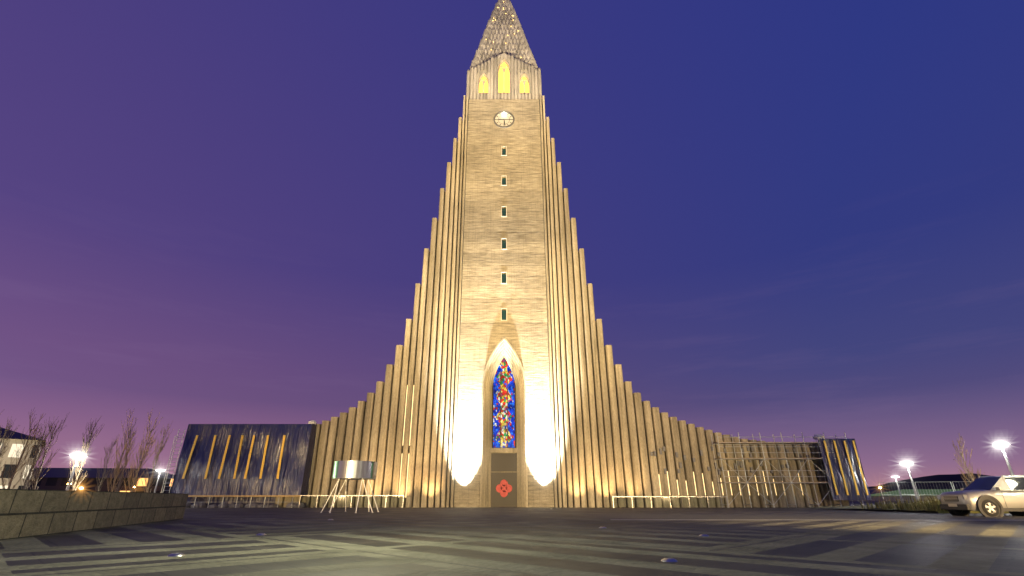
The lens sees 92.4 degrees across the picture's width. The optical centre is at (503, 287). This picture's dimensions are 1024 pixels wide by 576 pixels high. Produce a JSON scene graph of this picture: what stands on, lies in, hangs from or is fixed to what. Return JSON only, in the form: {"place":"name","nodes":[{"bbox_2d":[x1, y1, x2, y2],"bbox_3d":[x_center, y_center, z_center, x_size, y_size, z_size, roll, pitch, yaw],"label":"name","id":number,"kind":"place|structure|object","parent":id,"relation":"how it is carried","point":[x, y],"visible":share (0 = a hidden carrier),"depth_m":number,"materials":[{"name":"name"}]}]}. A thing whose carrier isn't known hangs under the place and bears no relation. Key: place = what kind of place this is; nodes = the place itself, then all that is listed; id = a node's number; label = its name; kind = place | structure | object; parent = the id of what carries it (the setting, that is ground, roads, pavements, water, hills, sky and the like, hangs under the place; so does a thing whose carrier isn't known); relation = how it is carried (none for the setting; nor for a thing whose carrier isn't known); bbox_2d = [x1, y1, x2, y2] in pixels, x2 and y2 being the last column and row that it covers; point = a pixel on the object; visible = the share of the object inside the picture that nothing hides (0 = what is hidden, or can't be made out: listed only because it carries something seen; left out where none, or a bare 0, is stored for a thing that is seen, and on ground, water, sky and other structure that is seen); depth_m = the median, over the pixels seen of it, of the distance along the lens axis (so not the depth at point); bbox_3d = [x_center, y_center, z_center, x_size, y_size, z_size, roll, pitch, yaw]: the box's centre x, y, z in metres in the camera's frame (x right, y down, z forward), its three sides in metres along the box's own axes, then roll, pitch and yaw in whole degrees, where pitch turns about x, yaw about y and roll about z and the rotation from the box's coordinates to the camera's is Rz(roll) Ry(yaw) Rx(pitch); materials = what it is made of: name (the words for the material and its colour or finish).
{"place":"outdoors","nodes":[
{"label":"outdoors","id":0,"kind":"place"},
{"bbox_2d":[0,489,188,539],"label":"retaining wall","id":1,"kind":"structure","parent":0,"point":[24,513],"depth_m":12.01,"materials":[{"name":"grey concrete"}]},
{"bbox_2d":[28,468,174,492],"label":"building","id":2,"kind":"structure","parent":0,"point":[54,478],"depth_m":121.68,"materials":[{"name":"stone"}]},
{"bbox_2d":[0,501,1023,575],"bbox_3d":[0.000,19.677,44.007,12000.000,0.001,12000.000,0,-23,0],"label":"ground","id":3,"kind":"structure","parent":0,"point":[467,541],"depth_m":8.48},
{"bbox_2d":[0,419,15,476],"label":"tree","id":4,"kind":"object","parent":3,"relation":"on","point":[3,448],"visible":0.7,"depth_m":47.19,"materials":[{"name":"brown plant"}]},
{"bbox_2d":[0,416,16,460],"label":"tree","id":5,"kind":"object","parent":3,"relation":"on","point":[3,452],"visible":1,"depth_m":38.76,"materials":[{"name":"brown plant"}]},
{"bbox_2d":[1,409,43,488],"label":"tree","id":6,"kind":"object","parent":3,"relation":"on","point":[19,463],"visible":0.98,"depth_m":31.56,"materials":[{"name":"brown plant"}]},
{"bbox_2d":[0,427,45,488],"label":"house","id":7,"kind":"structure","parent":3,"relation":"on","point":[9,453],"depth_m":80.91,"materials":[{"name":"stone"}]},
{"bbox_2d":[20,434,43,488],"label":"tree","id":8,"kind":"object","parent":3,"relation":"on","point":[38,442],"visible":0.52,"depth_m":52.90,"materials":[{"name":"brown plant"}]},
{"bbox_2d":[24,416,58,488],"bbox_3d":[-40.081,14.723,41.978,1.729,7.516,1.917,0,-23,0],"label":"tree","id":9,"kind":"object","parent":3,"relation":"on","point":[34,458],"visible":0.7,"depth_m":42.07,"materials":[{"name":"brown plant"}]},
{"bbox_2d":[24,412,69,489],"bbox_3d":[-33.129,12.191,35.078,1.491,6.733,1.613,-11,-26,25],"label":"tree","id":10,"kind":"object","parent":3,"relation":"on","point":[40,467],"visible":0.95,"depth_m":35.13,"materials":[{"name":"brown plant"}]},
{"bbox_2d":[66,454,87,489],"bbox_3d":[-32.500,14.485,36.767,1.100,3.840,1.100,0,-23,0],"label":"lamp","id":11,"kind":"object","parent":3,"relation":"on","point":[71,477],"visible":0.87,"depth_m":37.01,"materials":[{"name":"grey metal"}]},
{"bbox_2d":[65,426,95,490],"bbox_3d":[-42.649,17.606,49.307,1.571,7.989,1.666,0,-23,0],"label":"tree","id":12,"kind":"object","parent":3,"relation":"on","point":[80,458],"visible":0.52,"depth_m":49.39,"materials":[{"name":"brown plant"}]},
{"bbox_2d":[70,417,104,490],"bbox_3d":[-33.396,13.622,38.903,1.496,7.121,1.555,0,-23,0],"label":"tree","id":13,"kind":"object","parent":3,"relation":"on","point":[79,464],"visible":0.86,"depth_m":39.00,"materials":[{"name":"brown plant"}]},
{"bbox_2d":[95,439,116,490],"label":"tree","id":14,"kind":"object","parent":3,"relation":"on","point":[106,465],"visible":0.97,"depth_m":56.56,"materials":[{"name":"brown plant"}]},
{"bbox_2d":[107,408,137,491],"bbox_3d":[-27.415,12.124,35.122,1.496,6.891,1.268,7,-24,-16],"label":"tree","id":15,"kind":"object","parent":3,"relation":"on","point":[117,471],"visible":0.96,"depth_m":35.15,"materials":[{"name":"brown plant"}]},
{"bbox_2d":[114,428,136,491],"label":"tree","id":16,"kind":"object","parent":3,"relation":"on","point":[119,485],"visible":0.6,"depth_m":47.56,"materials":[{"name":"brown plant"}]},
{"bbox_2d":[128,440,148,489],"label":"tree","id":17,"kind":"object","parent":3,"relation":"on","point":[139,458],"visible":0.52,"depth_m":62.38,"materials":[{"name":"brown plant"}]},
{"bbox_2d":[124,411,161,491],"bbox_3d":[-24.037,11.225,32.494,1.163,6.476,1.415,-19,-30,37],"label":"tree","id":18,"kind":"object","parent":3,"relation":"on","point":[141,461],"visible":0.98,"depth_m":32.49,"materials":[{"name":"brown plant"}]},
{"bbox_2d":[141,421,173,492],"bbox_3d":[-30.095,15.031,42.302,1.674,7.208,1.416,-5,-24,11],"label":"tree","id":19,"kind":"object","parent":3,"relation":"on","point":[153,472],"visible":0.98,"depth_m":42.32,"materials":[{"name":"brown plant"}]},
{"bbox_2d":[154,469,164,492],"bbox_3d":[-38.500,22.056,54.303,1.100,3.740,1.100,0,-23,0],"label":"lamp","id":20,"kind":"object","parent":3,"relation":"on","point":[157,480],"visible":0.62,"depth_m":54.51,"materials":[{"name":"grey metal"}]},
{"bbox_2d":[161,420,316,507],"bbox_3d":[-24.226,15.986,44.977,13.400,7.550,3.124,0,-23,0],"label":"church wing","id":21,"kind":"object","parent":3,"relation":"on","point":[242,465],"visible":0.94,"depth_m":43.91,"materials":[{"name":"blue"}]},
{"bbox_2d":[320,461,378,512],"bbox_3d":[-9.000,11.865,29.295,3.063,2.791,3.063,0,-23,0],"label":"display stand","id":22,"kind":"object","parent":3,"relation":"on","point":[354,470],"visible":0.99,"depth_m":28.67,"materials":[{"name":"silver mirror"}]},
{"bbox_2d":[298,495,403,507],"bbox_3d":[-13.000,18.203,41.810,8.900,0.980,0.070,0,-23,0],"label":"balustrade","id":23,"kind":"object","parent":3,"relation":"on","point":[351,498],"visible":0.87,"depth_m":41.97,"materials":[{"name":"silver metal"}]},
{"bbox_2d":[168,519,708,561],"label":"ground lights","id":24,"kind":"object","parent":3,"relation":"on","point":[663,560],"visible":0.98,"depth_m":6.91,"materials":[{"name":"silver metal"}]},
{"bbox_2d":[454,99,553,506],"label":"church tower","id":25,"kind":"structure","parent":3,"relation":"on","point":[503,283],"depth_m":52.74,"materials":[{"name":"beige concrete"}]},
{"bbox_2d":[494,111,513,127],"bbox_3d":[0.000,-21.068,61.394,2.620,2.620,0.180,0,-23,0],"label":"clock rim","id":26,"kind":"object","parent":25,"relation":"attached to","point":[496,114],"visible":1,"depth_m":61.26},
{"bbox_2d":[495,113,512,125],"bbox_3d":[0.000,-21.070,61.389,2.300,2.300,0.052,0,-23,0],"label":"clock face","id":27,"kind":"object","parent":26,"relation":"in","point":[502,119],"visible":1,"depth_m":61.38},
{"bbox_2d":[466,53,541,98],"bbox_3d":[0.000,-26.032,69.332,9.940,8.820,10.220,0,-23,0],"label":"belfry","id":28,"kind":"object","parent":25,"relation":"on","point":[492,78],"visible":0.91,"depth_m":64.89,"materials":[{"name":"beige concrete"}]},
{"bbox_2d":[470,0,537,69],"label":"church spire","id":29,"kind":"structure","parent":28,"relation":"on","point":[502,26],"depth_m":70.01,"materials":[{"name":"grey concrete"}]},
{"bbox_2d":[480,337,527,506],"bbox_3d":[0.000,12.512,47.470,4.300,15.900,1.320,0,-23,0],"label":"doorway arch","id":30,"kind":"structure","parent":3,"relation":"on","point":[503,348],"depth_m":47.24,"materials":[{"name":"beige concrete"}]},
{"bbox_2d":[491,358,516,506],"bbox_3d":[0.000,13.579,47.594,2.480,14.036,0.250,0,-23,0],"label":"stained glass entrance","id":31,"kind":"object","parent":30,"relation":"in","point":[503,471],"depth_m":47.21,"materials":[{"name":"multicoloured glass"}]},
{"bbox_2d":[275,95,849,506],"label":"stepped facade wings","id":32,"kind":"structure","parent":3,"relation":"on","point":[610,431],"depth_m":46.56},
{"bbox_2d":[398,385,802,497],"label":"lit church slits","id":33,"kind":"object","parent":32,"relation":"in","point":[658,474],"visible":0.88,"depth_m":44.88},
{"bbox_2d":[612,496,727,507],"bbox_3d":[14.150,18.239,41.794,9.800,0.900,0.070,0,-23,0],"label":"balustrade","id":34,"kind":"object","parent":3,"relation":"on","point":[669,498],"visible":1,"depth_m":41.94,"materials":[{"name":"silver metal"}]},
{"bbox_2d":[650,432,971,507],"bbox_3d":[26.821,16.585,44.724,26.200,6.250,5.729,-4,-24,9],"label":"scaffold","id":35,"kind":"object","parent":3,"relation":"on","point":[842,467],"visible":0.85,"depth_m":43.51,"materials":[{"name":"metal"}]},
{"bbox_2d":[890,476,903,502],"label":"lamp","id":36,"kind":"object","parent":3,"relation":"on","point":[898,487],"visible":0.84,"depth_m":69.65,"materials":[{"name":"grey metal"}]},
{"bbox_2d":[899,462,918,499],"bbox_3d":[35.000,16.823,41.966,1.100,3.640,1.100,0,-23,0],"label":"lamp","id":37,"kind":"object","parent":3,"relation":"on","point":[909,472],"visible":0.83,"depth_m":42.16,"materials":[{"name":"grey metal"}]},
{"bbox_2d":[819,494,1008,512],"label":"bank grass","id":38,"kind":"structure","parent":3,"relation":"on","point":[933,504],"depth_m":29.70,"materials":[{"name":"plant"}]},
{"bbox_2d":[952,433,984,485],"bbox_3d":[29.616,11.616,31.163,1.355,4.714,0.994,-13,-27,28],"label":"tree","id":39,"kind":"object","parent":3,"relation":"on","point":[964,464],"visible":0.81,"depth_m":31.36,"materials":[{"name":"brown plant"}]},
{"bbox_2d":[992,443,1013,474],"bbox_3d":[31.600,11.698,30.454,0.840,3.990,0.840,0,-23,0],"label":"lamp","id":40,"kind":"object","parent":3,"relation":"on","point":[1006,460],"visible":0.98,"depth_m":30.85,"materials":[{"name":"grey metal"}]},
{"bbox_2d":[0,0,1023,486],"label":"sky","id":41,"kind":"structure","parent":0,"point":[795,217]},
{"bbox_2d":[584,514,1023,519],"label":"road","id":42,"kind":"structure","parent":0,"point":[790,517],"depth_m":20.74,"materials":[{"name":"grey asphalt"}]},
{"bbox_2d":[937,475,1023,516],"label":"car","id":43,"kind":"object","parent":42,"relation":"on","point":[991,496],"visible":0.98,"depth_m":21.91,"materials":[{"name":"grey paint"}]},
{"bbox_2d":[849,500,866,501],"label":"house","id":44,"kind":"structure","parent":0,"point":[857,501],"depth_m":116.21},
{"bbox_2d":[869,488,886,493],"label":"building","id":45,"kind":"structure","parent":0,"point":[873,490],"depth_m":169.08,"materials":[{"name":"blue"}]},
{"bbox_2d":[868,489,960,500],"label":"fence","id":46,"kind":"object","parent":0,"point":[877,497],"depth_m":147.71,"materials":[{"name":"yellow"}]},
{"bbox_2d":[868,473,988,491],"bbox_3d":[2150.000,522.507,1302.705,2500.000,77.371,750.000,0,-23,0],"label":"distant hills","id":47,"kind":"structure","parent":0,"point":[936,482],"depth_m":1531.13,"materials":[{"name":"black"}]}
]}

